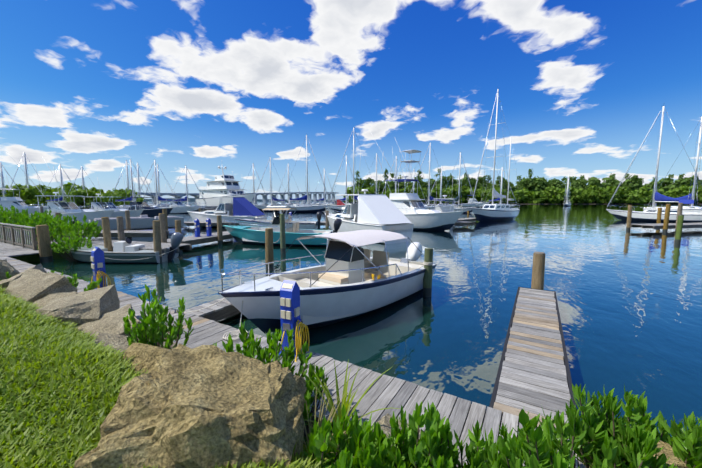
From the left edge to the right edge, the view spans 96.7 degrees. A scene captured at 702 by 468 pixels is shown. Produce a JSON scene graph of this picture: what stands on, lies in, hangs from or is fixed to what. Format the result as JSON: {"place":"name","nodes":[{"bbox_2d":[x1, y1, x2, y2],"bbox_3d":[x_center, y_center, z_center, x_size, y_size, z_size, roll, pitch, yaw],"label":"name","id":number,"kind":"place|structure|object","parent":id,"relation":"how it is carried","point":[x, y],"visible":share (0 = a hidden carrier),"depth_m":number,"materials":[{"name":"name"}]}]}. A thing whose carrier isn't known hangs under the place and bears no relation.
{"place":"outdoors","nodes":[
{"label":"outdoors","id":0,"kind":"place"},
{"bbox_2d":[0,233,82,262],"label":"ground spur","id":1,"kind":"structure","parent":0,"point":[30,258],"depth_m":13.40,"materials":[{"name":"green stone"}]},
{"bbox_2d":[0,242,39,257],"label":"deck landing","id":2,"kind":"object","parent":1,"relation":"on","point":[9,250],"visible":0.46,"depth_m":13.68,"materials":[{"name":"grey wood"}]},
{"bbox_2d":[0,223,36,249],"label":"fence railing","id":3,"kind":"object","parent":2,"relation":"on","point":[24,232],"visible":1,"depth_m":14.77,"materials":[{"name":"grey wood"}]},
{"bbox_2d":[15,209,68,239],"bbox_3d":[-16.762,-0.385,17.042,1.984,1.963,2.108,-4,7,-33],"label":"hedge shrub","id":4,"kind":"object","parent":1,"relation":"on","point":[26,218],"visible":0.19,"depth_m":16.82,"materials":[{"name":"green plant"}]},
{"bbox_2d":[27,212,71,242],"bbox_3d":[-15.232,-0.203,15.868,1.730,1.853,2.002,4,7,31],"label":"hedge shrub","id":5,"kind":"object","parent":1,"relation":"on","point":[34,222],"visible":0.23,"depth_m":15.65,"materials":[{"name":"green plant"}]},
{"bbox_2d":[48,214,101,243],"bbox_3d":[-13.656,-0.106,15.379,2.158,1.764,2.244,-3,7,-29],"label":"hedge shrub","id":6,"kind":"object","parent":1,"relation":"on","point":[87,229],"visible":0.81,"depth_m":15.12,"materials":[{"name":"green plant"}]},
{"bbox_2d":[31,238,191,255],"bbox_3d":[-11.805,0.582,15.208,8.384,0.296,1.732,2,6,16],"label":"dock","id":7,"kind":"object","parent":1,"relation":"on","point":[149,245],"visible":0.33,"depth_m":14.79,"materials":[{"name":"grey wood"}]},
{"bbox_2d":[79,230,168,236],"bbox_3d":[-15.803,-0.024,20.874,6.457,0.296,1.525,0,6,1],"label":"dock","id":8,"kind":"object","parent":1,"relation":"on","point":[135,233],"visible":0.38,"depth_m":20.16,"materials":[{"name":"grey wood"}]},
{"bbox_2d":[50,231,91,261],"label":"shrub","id":9,"kind":"object","parent":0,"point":[71,243],"visible":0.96,"depth_m":13.13,"materials":[{"name":"green plant"}]},
{"bbox_2d":[0,285,336,467],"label":"grass","id":10,"kind":"structure","parent":0,"point":[62,384],"depth_m":2.47,"materials":[{"name":"plant"}]},
{"bbox_2d":[0,0,701,199],"label":"sky","id":11,"kind":"structure","parent":0,"point":[97,86],"materials":[{"name":"blue"}]},
{"bbox_2d":[29,201,701,436],"bbox_3d":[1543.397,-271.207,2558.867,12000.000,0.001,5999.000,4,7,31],"label":"water","id":12,"kind":"structure","parent":0,"point":[630,305],"depth_m":8.61,"materials":[{"name":"liquid"}]},
{"bbox_2d":[0,176,46,213],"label":"cruiser boat","id":13,"kind":"object","parent":12,"relation":"on","point":[18,203],"visible":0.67,"depth_m":49.59,"materials":[{"name":"white"}]},
{"bbox_2d":[36,225,52,262],"bbox_3d":[-12.986,1.005,13.291,0.414,2.781,0.428,4,7,31],"label":"piling","id":14,"kind":"object","parent":12,"relation":"in","point":[44,244],"visible":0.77,"depth_m":13.10,"materials":[{"name":"brown wood"}]},
{"bbox_2d":[6,151,114,225],"bbox_3d":[-28.474,-4.195,31.194,9.001,7.910,3.706,0,6,-4],"label":"express boat","id":15,"kind":"object","parent":12,"relation":"on","point":[69,209],"visible":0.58,"depth_m":30.69,"materials":[{"name":"white"}]},
{"bbox_2d":[101,217,112,251],"bbox_3d":[-10.799,0.789,13.899,0.288,3.080,0.316,4,7,31],"label":"dock piling","id":16,"kind":"object","parent":12,"relation":"in","point":[106,233],"visible":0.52,"depth_m":13.72,"materials":[{"name":"brown wood"}]},
{"bbox_2d":[82,172,143,217],"bbox_3d":[-27.995,-4.026,35.733,8.601,6.608,3.056,0,6,2],"label":"express boat","id":17,"kind":"object","parent":12,"relation":"on","point":[118,212],"visible":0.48,"depth_m":35.17,"materials":[{"name":"white"}]},
{"bbox_2d":[61,232,182,262],"bbox_3d":[-10.030,0.776,13.678,5.383,1.710,1.964,0,6,0],"label":"small motorboat","id":18,"kind":"object","parent":12,"relation":"on","point":[126,251],"visible":0.79,"depth_m":13.06,"materials":[{"name":"white"}]},
{"bbox_2d":[72,215,187,230],"bbox_3d":[-18.115,-0.692,26.036,7.737,1.758,2.500,-6,8,-42],"label":"pontoon boat","id":19,"kind":"object","parent":12,"relation":"on","point":[143,222],"visible":0.42,"depth_m":25.54,"materials":[{"name":"silver metal"}]},
{"bbox_2d":[108,159,155,209],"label":"sailboat","id":20,"kind":"object","parent":12,"relation":"on","point":[126,206],"visible":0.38,"depth_m":72.71,"materials":[{"name":"white"}]},
{"bbox_2d":[122,175,172,216],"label":"express boat","id":21,"kind":"object","parent":12,"relation":"on","point":[148,210],"visible":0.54,"depth_m":42.88,"materials":[{"name":"blue"}]},
{"bbox_2d":[135,160,177,206],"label":"sailboat","id":22,"kind":"object","parent":12,"relation":"on","point":[158,198],"visible":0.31,"depth_m":70.37,"materials":[{"name":"white"}]},
{"bbox_2d":[152,220,161,262],"bbox_3d":[-8.127,0.920,13.145,0.298,2.980,0.279,-2,6,-14],"label":"dock piling","id":23,"kind":"object","parent":12,"relation":"in","point":[157,236],"visible":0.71,"depth_m":12.98,"materials":[{"name":"brown wood"}]},
{"bbox_2d":[158,184,199,213],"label":"cruiser boat","id":24,"kind":"object","parent":12,"relation":"on","point":[178,207],"visible":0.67,"depth_m":62.76,"materials":[{"name":"white"}]},
{"bbox_2d":[152,231,232,244],"bbox_3d":[-8.689,0.234,18.929,1.624,0.296,6.097,2,6,18],"label":"dock","id":25,"kind":"object","parent":12,"relation":"on","point":[193,240],"visible":0.44,"depth_m":17.90,"materials":[{"name":"grey wood"}]},
{"bbox_2d":[196,166,254,208],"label":"trawler yacht","id":26,"kind":"object","parent":12,"relation":"on","point":[220,186],"visible":0.69,"depth_m":91.07,"materials":[{"name":"white"}]},
{"bbox_2d":[187,171,266,226],"bbox_3d":[-12.794,-3.202,31.238,8.001,5.927,2.957,1,6,8],"label":"motorboat","id":27,"kind":"object","parent":12,"relation":"on","point":[231,211],"visible":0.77,"depth_m":30.28,"materials":[{"name":"blue"}]},
{"bbox_2d":[137,192,338,201],"bbox_3d":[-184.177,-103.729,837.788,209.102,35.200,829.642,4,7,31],"label":"bridge","id":28,"kind":"structure","parent":12,"relation":"on","point":[181,195],"depth_m":786.70,"materials":[{"name":"grey concrete"}]},
{"bbox_2d":[265,228,273,270],"bbox_3d":[-3.055,1.173,11.724,0.309,2.780,0.325,4,7,31],"label":"mooring piling","id":29,"kind":"object","parent":12,"relation":"in","point":[269,256],"visible":0.71,"depth_m":11.55,"materials":[{"name":"brown wood"}]},
{"bbox_2d":[252,157,290,210],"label":"sailboat","id":30,"kind":"object","parent":12,"relation":"on","point":[260,208],"visible":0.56,"depth_m":76.67,"materials":[{"name":"white"}]},
{"bbox_2d":[235,206,321,229],"bbox_3d":[-6.211,-1.160,26.581,7.510,2.456,2.559,0,6,1],"label":"motorboat","id":31,"kind":"object","parent":12,"relation":"on","point":[315,225],"visible":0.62,"depth_m":26.11,"materials":[{"name":"white"}]},
{"bbox_2d":[223,208,341,246],"bbox_3d":[-4.199,-0.318,18.717,7.467,2.456,2.459,1,6,9],"label":"motorboat","id":32,"kind":"object","parent":12,"relation":"on","point":[254,235],"visible":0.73,"depth_m":18.10,"materials":[{"name":"blue"}]},
{"bbox_2d":[280,214,285,253],"bbox_3d":[-3.383,0.588,15.536,0.268,3.130,0.268,4,7,31],"label":"mooring piling","id":33,"kind":"object","parent":12,"relation":"in","point":[282,236],"visible":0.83,"depth_m":15.37,"materials":[{"name":"green wood"}]},
{"bbox_2d":[278,133,330,211],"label":"sailboat","id":34,"kind":"object","parent":12,"relation":"on","point":[307,207],"visible":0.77,"depth_m":70.83,"materials":[{"name":"blue"}]},
{"bbox_2d":[218,230,436,333],"bbox_3d":[0.037,1.022,7.794,2.359,2.116,6.815,5,8,41],"label":"motorboat","id":35,"kind":"object","parent":12,"relation":"on","point":[347,280],"visible":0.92,"depth_m":6.81,"materials":[{"name":"white"}]},
{"bbox_2d":[184,221,474,225],"bbox_3d":[-4.686,-1.046,30.893,33.619,0.296,1.830,0,6,-2],"label":"dock","id":36,"kind":"object","parent":12,"relation":"on","point":[322,223],"visible":0.12,"depth_m":30.09,"materials":[{"name":"grey wood"}]},
{"bbox_2d":[327,127,376,212],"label":"sailboat","id":37,"kind":"object","parent":12,"relation":"on","point":[340,209],"visible":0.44,"depth_m":65.39,"materials":[{"name":"white"}]},
{"bbox_2d":[325,154,413,243],"bbox_3d":[0.396,-2.533,22.394,3.057,6.478,8.401,-5,8,-37],"label":"boat","id":38,"kind":"object","parent":12,"relation":"on","point":[383,212],"visible":0.81,"depth_m":20.12,"materials":[{"name":"white"}]},
{"bbox_2d":[371,133,464,230],"bbox_3d":[5.891,-4.789,28.680,9.501,9.627,3.929,6,8,43],"label":"fishing boat","id":39,"kind":"object","parent":12,"relation":"on","point":[411,207],"visible":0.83,"depth_m":27.64,"materials":[{"name":"white"}]},
{"bbox_2d":[423,248,432,296],"bbox_3d":[2.095,1.639,8.543,0.264,2.530,0.257,4,7,31],"label":"piling","id":40,"kind":"object","parent":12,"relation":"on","point":[427,278],"visible":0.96,"depth_m":8.39,"materials":[{"name":"green wood"}]},
{"bbox_2d":[410,143,452,209],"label":"sailboat","id":41,"kind":"object","parent":12,"relation":"on","point":[430,198],"visible":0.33,"depth_m":72.02,"materials":[{"name":"white"}]},
{"bbox_2d":[439,152,475,212],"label":"sailboat","id":42,"kind":"object","parent":12,"relation":"on","point":[469,209],"visible":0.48,"depth_m":64.93,"materials":[{"name":"white"}]},
{"bbox_2d":[471,89,519,221],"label":"sailboat","id":43,"kind":"object","parent":12,"relation":"on","point":[494,212],"visible":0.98,"depth_m":40.23,"materials":[{"name":"white"}]},
{"bbox_2d":[531,252,545,289],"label":"pier piling","id":44,"kind":"structure","parent":12,"relation":"in","point":[538,272],"depth_m":7.79,"materials":[{"name":"brown wood"}]},
{"bbox_2d":[626,205,631,229],"bbox_3d":[24.508,-0.847,27.541,0.329,3.430,0.309,4,7,31],"label":"dock piling","id":45,"kind":"object","parent":12,"relation":"in","point":[629,216],"visible":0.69,"depth_m":27.39,"materials":[{"name":"brown wood"}]},
{"bbox_2d":[631,223,701,228],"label":"dock edge","id":46,"kind":"object","parent":45,"relation":"attached to","point":[673,225],"visible":0.81,"depth_m":26.78,"materials":[{"name":"grey wood"}]},
{"bbox_2d":[606,106,701,222],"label":"sailboat","id":47,"kind":"object","parent":12,"relation":"in","point":[689,216],"visible":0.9,"depth_m":38.71,"materials":[{"name":"white"}]},
{"bbox_2d":[643,116,701,212],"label":"sailboat","id":48,"kind":"object","parent":12,"relation":"on","point":[691,208],"visible":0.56,"depth_m":51.89,"materials":[{"name":"white"}]},
{"bbox_2d":[675,215,683,243],"bbox_3d":[19.963,0.315,19.038,0.293,2.930,0.270,4,7,31],"label":"mooring piling","id":49,"kind":"object","parent":12,"relation":"in","point":[678,235],"visible":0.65,"depth_m":18.91,"materials":[{"name":"green wood"}]},
{"bbox_3d":[-23.183,4.032,-19.130,100.000,1.019,62.650,4,7,31],"label":"grass bank","id":50,"kind":"object","parent":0,"visible":0},
{"bbox_2d":[0,259,19,279],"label":"rock block","id":51,"kind":"object","parent":50,"relation":"on","point":[5,266],"visible":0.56,"depth_m":7.54,"materials":[{"name":"stone"}]},
{"bbox_2d":[0,263,46,288],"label":"rock block","id":52,"kind":"object","parent":50,"relation":"on","point":[4,283],"visible":0.19,"depth_m":6.78,"materials":[{"name":"stone"}]},
{"bbox_2d":[3,269,76,303],"bbox_3d":[-6.167,1.291,6.176,1.182,0.794,0.854,7,37,21],"label":"rock block","id":53,"kind":"object","parent":50,"relation":"on","point":[31,286],"visible":0.33,"depth_m":5.99,"materials":[{"name":"stone"}]},
{"bbox_2d":[32,291,77,307],"bbox_3d":[-5.367,1.418,5.698,0.760,0.537,0.634,3,33,20],"label":"rock block","id":54,"kind":"object","parent":50,"relation":"on","point":[43,302],"visible":0.15,"depth_m":5.65,"materials":[{"name":"stone"}]},
{"bbox_2d":[35,284,119,324],"bbox_3d":[-4.530,1.501,5.213,0.949,0.913,1.161,-12,11,-22],"label":"rock block","id":55,"kind":"object","parent":50,"relation":"on","point":[87,306],"visible":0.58,"depth_m":4.98,"materials":[{"name":"stone"}]},
{"bbox_2d":[61,272,102,291],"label":"shrub","id":56,"kind":"object","parent":50,"relation":"on","point":[73,281],"visible":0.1,"depth_m":6.83,"materials":[{"name":"green plant"}]},
{"bbox_2d":[74,304,140,337],"bbox_3d":[-3.673,1.736,4.728,1.018,0.745,0.947,-27,29,-38],"label":"riprap rock","id":57,"kind":"object","parent":50,"relation":"on","point":[112,322],"visible":0.04,"depth_m":4.71,"materials":[{"name":"stone"}]},
{"bbox_2d":[93,333,178,350],"bbox_3d":[-3.002,1.841,4.240,1.098,0.729,0.856,14,1,2],"label":"riprap rock","id":58,"kind":"object","parent":50,"relation":"on","point":[117,342],"visible":0.06,"depth_m":4.22,"materials":[{"name":"stone"}]},
{"bbox_2d":[123,343,170,374],"bbox_3d":[-1.975,1.635,3.360,0.934,0.726,0.620,2,-29,16],"label":"boulder","id":59,"kind":"object","parent":50,"relation":"on","point":[147,356],"visible":0.19,"depth_m":3.25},
{"bbox_2d":[123,284,193,349],"bbox_3d":[-2.384,1.239,3.897,0.710,1.287,0.844,-5,8,-41],"label":"shrub","id":60,"kind":"object","parent":50,"relation":"on","point":[155,333],"visible":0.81,"depth_m":3.73,"materials":[{"name":"green plant"}]},
{"bbox_2d":[74,343,306,467],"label":"boulder","id":61,"kind":"object","parent":50,"relation":"on","point":[201,406],"visible":0.98,"depth_m":1.88,"materials":[{"name":"stone"}]},
{"bbox_2d":[213,321,311,377],"bbox_3d":[-0.969,1.420,3.102,0.952,1.099,1.079,4,7,31],"label":"shrub","id":62,"kind":"object","parent":50,"relation":"on","point":[287,355],"visible":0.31,"depth_m":3.19,"materials":[{"name":"green plant"}]},
{"bbox_2d":[0,256,585,467],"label":"boardwalk","id":63,"kind":"structure","parent":50,"relation":"on","point":[391,393],"depth_m":3.57,"materials":[{"name":"grey wood"}]},
{"bbox_2d":[90,247,110,288],"bbox_3d":[-6.117,0.900,7.547,0.554,1.150,0.415,4,8,36],"label":"power pedestal","id":64,"kind":"object","parent":63,"relation":"on","point":[98,261],"visible":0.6,"depth_m":7.58,"materials":[{"name":"blue paint"}]},
{"bbox_2d":[184,298,240,321],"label":"short finger pier","id":65,"kind":"structure","parent":63,"relation":"attached to","point":[223,309],"depth_m":6.52,"materials":[{"name":"grey wood"}]},
{"bbox_2d":[279,280,309,361],"bbox_3d":[-0.769,1.240,4.368,0.554,1.150,0.415,3,7,23],"label":"power pedestal","id":66,"kind":"object","parent":63,"relation":"on","point":[290,305],"visible":0.69,"depth_m":4.36,"materials":[{"name":"blue paint"}]},
{"bbox_2d":[489,287,576,427],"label":"finger pier","id":67,"kind":"structure","parent":63,"relation":"on","point":[533,377],"depth_m":4.26,"materials":[{"name":"grey wood"}]},
{"bbox_2d":[524,399,673,467],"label":"shrub","id":68,"kind":"object","parent":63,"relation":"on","point":[647,450],"visible":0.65,"depth_m":2.08,"materials":[{"name":"green plant"}]},
{"bbox_2d":[564,384,639,467],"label":"shrub","id":69,"kind":"object","parent":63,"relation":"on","point":[596,429],"visible":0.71,"depth_m":2.21,"materials":[{"name":"green plant"}]},
{"bbox_2d":[579,427,687,467],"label":"rock","id":70,"kind":"object","parent":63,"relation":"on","point":[667,450],"visible":0.1,"depth_m":2.16,"materials":[{"name":"stone"}]},
{"bbox_2d":[583,385,701,467],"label":"shrub","id":71,"kind":"object","parent":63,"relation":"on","point":[639,415],"visible":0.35,"depth_m":2.26,"materials":[{"name":"green plant"}]},
{"bbox_2d":[630,391,701,467],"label":"shrub","id":72,"kind":"object","parent":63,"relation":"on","point":[666,430],"visible":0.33,"depth_m":2.21,"materials":[{"name":"green plant"}]},
{"bbox_2d":[663,412,701,466],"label":"shrub","id":73,"kind":"object","parent":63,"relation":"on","point":[692,416],"visible":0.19,"depth_m":2.40,"materials":[{"name":"green plant"}]},
{"bbox_2d":[282,362,328,436],"bbox_3d":[-0.534,1.592,3.005,0.645,0.777,0.611,4,7,31],"label":"shrub","id":74,"kind":"object","parent":50,"relation":"on","point":[308,397],"visible":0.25,"depth_m":3.01,"materials":[{"name":"green plant"}]},
{"bbox_2d":[301,387,364,458],"bbox_3d":[-0.238,1.466,2.264,0.753,0.510,0.792,4,7,31],"label":"clump","id":75,"kind":"object","parent":50,"relation":"on","point":[320,419],"depth_m":2.40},
{"bbox_2d":[308,409,380,467],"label":"shrub","id":76,"kind":"object","parent":50,"relation":"on","point":[332,444],"visible":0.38,"depth_m":2.13,"materials":[{"name":"green plant"}]},
{"bbox_2d":[303,404,396,467],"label":"shrub","id":77,"kind":"object","parent":50,"relation":"on","point":[317,448],"visible":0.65,"depth_m":1.96,"materials":[{"name":"green plant"}]},
{"bbox_2d":[302,359,399,431],"bbox_3d":[-0.049,1.467,2.696,0.993,0.616,0.852,2,6,14],"label":"clump","id":78,"kind":"object","parent":50,"relation":"on","point":[344,402],"visible":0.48,"depth_m":2.82,"materials":[{"name":"green plant"}]},
{"bbox_2d":[362,413,420,450],"bbox_3d":[0.372,1.936,2.381,0.816,0.554,0.902,23,1,-36],"label":"riprap rock","id":79,"kind":"object","parent":50,"relation":"on","point":[384,422],"visible":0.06,"depth_m":2.69,"materials":[{"name":"stone"}]},
{"bbox_2d":[372,401,449,467],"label":"shrub","id":80,"kind":"object","parent":50,"relation":"on","point":[432,421],"visible":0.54,"depth_m":1.99,"materials":[{"name":"green plant"}]},
{"bbox_2d":[364,427,492,467],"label":"shrub","id":81,"kind":"object","parent":50,"relation":"on","point":[413,456],"visible":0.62,"depth_m":1.88,"materials":[{"name":"green plant"}]},
{"bbox_2d":[437,418,501,467],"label":"shrub","id":82,"kind":"object","parent":50,"relation":"on","point":[491,454],"visible":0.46,"depth_m":2.06,"materials":[{"name":"green plant"}]},
{"bbox_2d":[473,428,523,467],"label":"shrub","id":83,"kind":"object","parent":50,"relation":"on","point":[476,459],"visible":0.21,"depth_m":2.14,"materials":[{"name":"green plant"}]},
{"bbox_2d":[492,409,578,467],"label":"shrub","id":84,"kind":"object","parent":50,"relation":"on","point":[538,452],"visible":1,"depth_m":1.88,"materials":[{"name":"green plant"}]},
{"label":"shore land","id":85,"kind":"structure","parent":0,"visible":0},
{"bbox_2d":[4,187,49,205],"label":"mangrove trees","id":86,"kind":"object","parent":85,"relation":"on","point":[27,196],"visible":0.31,"depth_m":80.85,"materials":[{"name":"green plant"}]},
{"bbox_2d":[33,186,94,208],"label":"mangrove trees","id":87,"kind":"object","parent":85,"relation":"on","point":[77,194],"visible":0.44,"depth_m":81.44,"materials":[{"name":"green plant"}]},
{"bbox_2d":[44,182,129,195],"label":"trees","id":88,"kind":"object","parent":85,"relation":"on","point":[79,188],"visible":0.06,"depth_m":92.50,"materials":[{"name":"green plant"}]},
{"bbox_2d":[78,190,146,205],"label":"mangrove trees","id":89,"kind":"object","parent":85,"relation":"on","point":[115,195],"visible":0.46,"depth_m":82.42,"materials":[{"name":"green plant"}]},
{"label":"shore land","id":90,"kind":"structure","parent":0,"visible":0},
{"bbox_2d":[343,185,378,203],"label":"mangrove trees","id":91,"kind":"object","parent":90,"relation":"on","point":[369,191],"visible":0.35,"depth_m":225.92,"materials":[{"name":"green plant"}]},
{"bbox_2d":[352,178,384,191],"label":"tall trees","id":92,"kind":"object","parent":90,"relation":"on","point":[364,183],"visible":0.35,"depth_m":240.20,"materials":[{"name":"green plant"}]},
{"bbox_2d":[383,177,424,190],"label":"tall trees","id":93,"kind":"object","parent":90,"relation":"on","point":[391,184],"visible":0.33,"depth_m":238.47,"materials":[{"name":"green plant"}]},
{"bbox_2d":[411,187,439,203],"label":"mangrove trees","id":94,"kind":"object","parent":90,"relation":"on","point":[424,190],"visible":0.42,"depth_m":225.98,"materials":[{"name":"green plant"}]},
{"bbox_2d":[415,176,457,188],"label":"tall trees","id":95,"kind":"object","parent":90,"relation":"on","point":[437,183],"visible":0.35,"depth_m":239.06,"materials":[{"name":"green plant"}]},
{"bbox_2d":[432,185,473,203],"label":"mangrove trees","id":96,"kind":"object","parent":90,"relation":"on","point":[450,193],"visible":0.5,"depth_m":227.35,"materials":[{"name":"green plant"}]},
{"bbox_2d":[451,176,487,189],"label":"tall trees","id":97,"kind":"object","parent":90,"relation":"on","point":[472,183],"visible":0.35,"depth_m":237.80,"materials":[{"name":"green plant"}]},
{"bbox_2d":[459,187,496,203],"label":"mangrove trees","id":98,"kind":"object","parent":90,"relation":"on","point":[479,193],"visible":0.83,"depth_m":227.98,"materials":[{"name":"green plant"}]},
{"bbox_2d":[485,177,523,190],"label":"tall trees","id":99,"kind":"object","parent":90,"relation":"on","point":[504,185],"visible":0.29,"depth_m":239.70,"materials":[{"name":"green plant"}]},
{"bbox_2d":[490,187,524,203],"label":"mangrove trees","id":100,"kind":"object","parent":90,"relation":"on","point":[518,196],"visible":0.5,"depth_m":227.36,"materials":[{"name":"green plant"}]},
{"bbox_2d":[350,188,699,203],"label":"shore understory","id":101,"kind":"object","parent":90,"relation":"on","point":[513,190],"visible":0.15,"depth_m":235.72,"materials":[{"name":"green plant"}]},
{"bbox_2d":[517,176,554,190],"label":"tall trees","id":102,"kind":"object","parent":90,"relation":"on","point":[538,183],"visible":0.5,"depth_m":240.21,"materials":[{"name":"green plant"}]},
{"bbox_2d":[522,188,557,203],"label":"mangrove trees","id":103,"kind":"object","parent":90,"relation":"on","point":[533,197],"visible":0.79,"depth_m":229.41,"materials":[{"name":"green plant"}]},
{"bbox_2d":[542,186,584,203],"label":"mangrove trees","id":104,"kind":"object","parent":90,"relation":"on","point":[559,194],"visible":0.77,"depth_m":227.36,"materials":[{"name":"green plant"}]},
{"bbox_2d":[553,176,588,189],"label":"tall trees","id":105,"kind":"object","parent":90,"relation":"on","point":[578,183],"visible":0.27,"depth_m":243.32,"materials":[{"name":"green plant"}]},
{"bbox_2d":[574,185,619,203],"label":"mangrove trees","id":106,"kind":"object","parent":90,"relation":"on","point":[594,193],"visible":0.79,"depth_m":228.36,"materials":[{"name":"green plant"}]},
{"bbox_2d":[584,176,622,189],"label":"tall trees","id":107,"kind":"object","parent":90,"relation":"on","point":[610,181],"visible":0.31,"depth_m":241.06,"materials":[{"name":"green plant"}]},
{"bbox_2d":[604,186,646,203],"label":"mangrove trees","id":108,"kind":"object","parent":90,"relation":"on","point":[630,196],"visible":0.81,"depth_m":227.88,"materials":[{"name":"green plant"}]},
{"bbox_2d":[621,175,653,189],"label":"tall trees","id":109,"kind":"object","parent":90,"relation":"on","point":[633,182],"visible":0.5,"depth_m":239.01,"materials":[{"name":"green plant"}]},
{"bbox_2d":[635,186,667,203],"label":"mangrove trees","id":110,"kind":"object","parent":90,"relation":"on","point":[645,194],"visible":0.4,"depth_m":229.16,"materials":[{"name":"green plant"}]},
{"bbox_2d":[648,177,687,189],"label":"tall trees","id":111,"kind":"object","parent":90,"relation":"on","point":[668,182],"visible":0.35,"depth_m":240.43,"materials":[{"name":"green plant"}]},
{"bbox_2d":[662,185,697,203],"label":"mangrove trees","id":112,"kind":"object","parent":90,"relation":"on","point":[678,192],"visible":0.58,"depth_m":229.50,"materials":[{"name":"green plant"}]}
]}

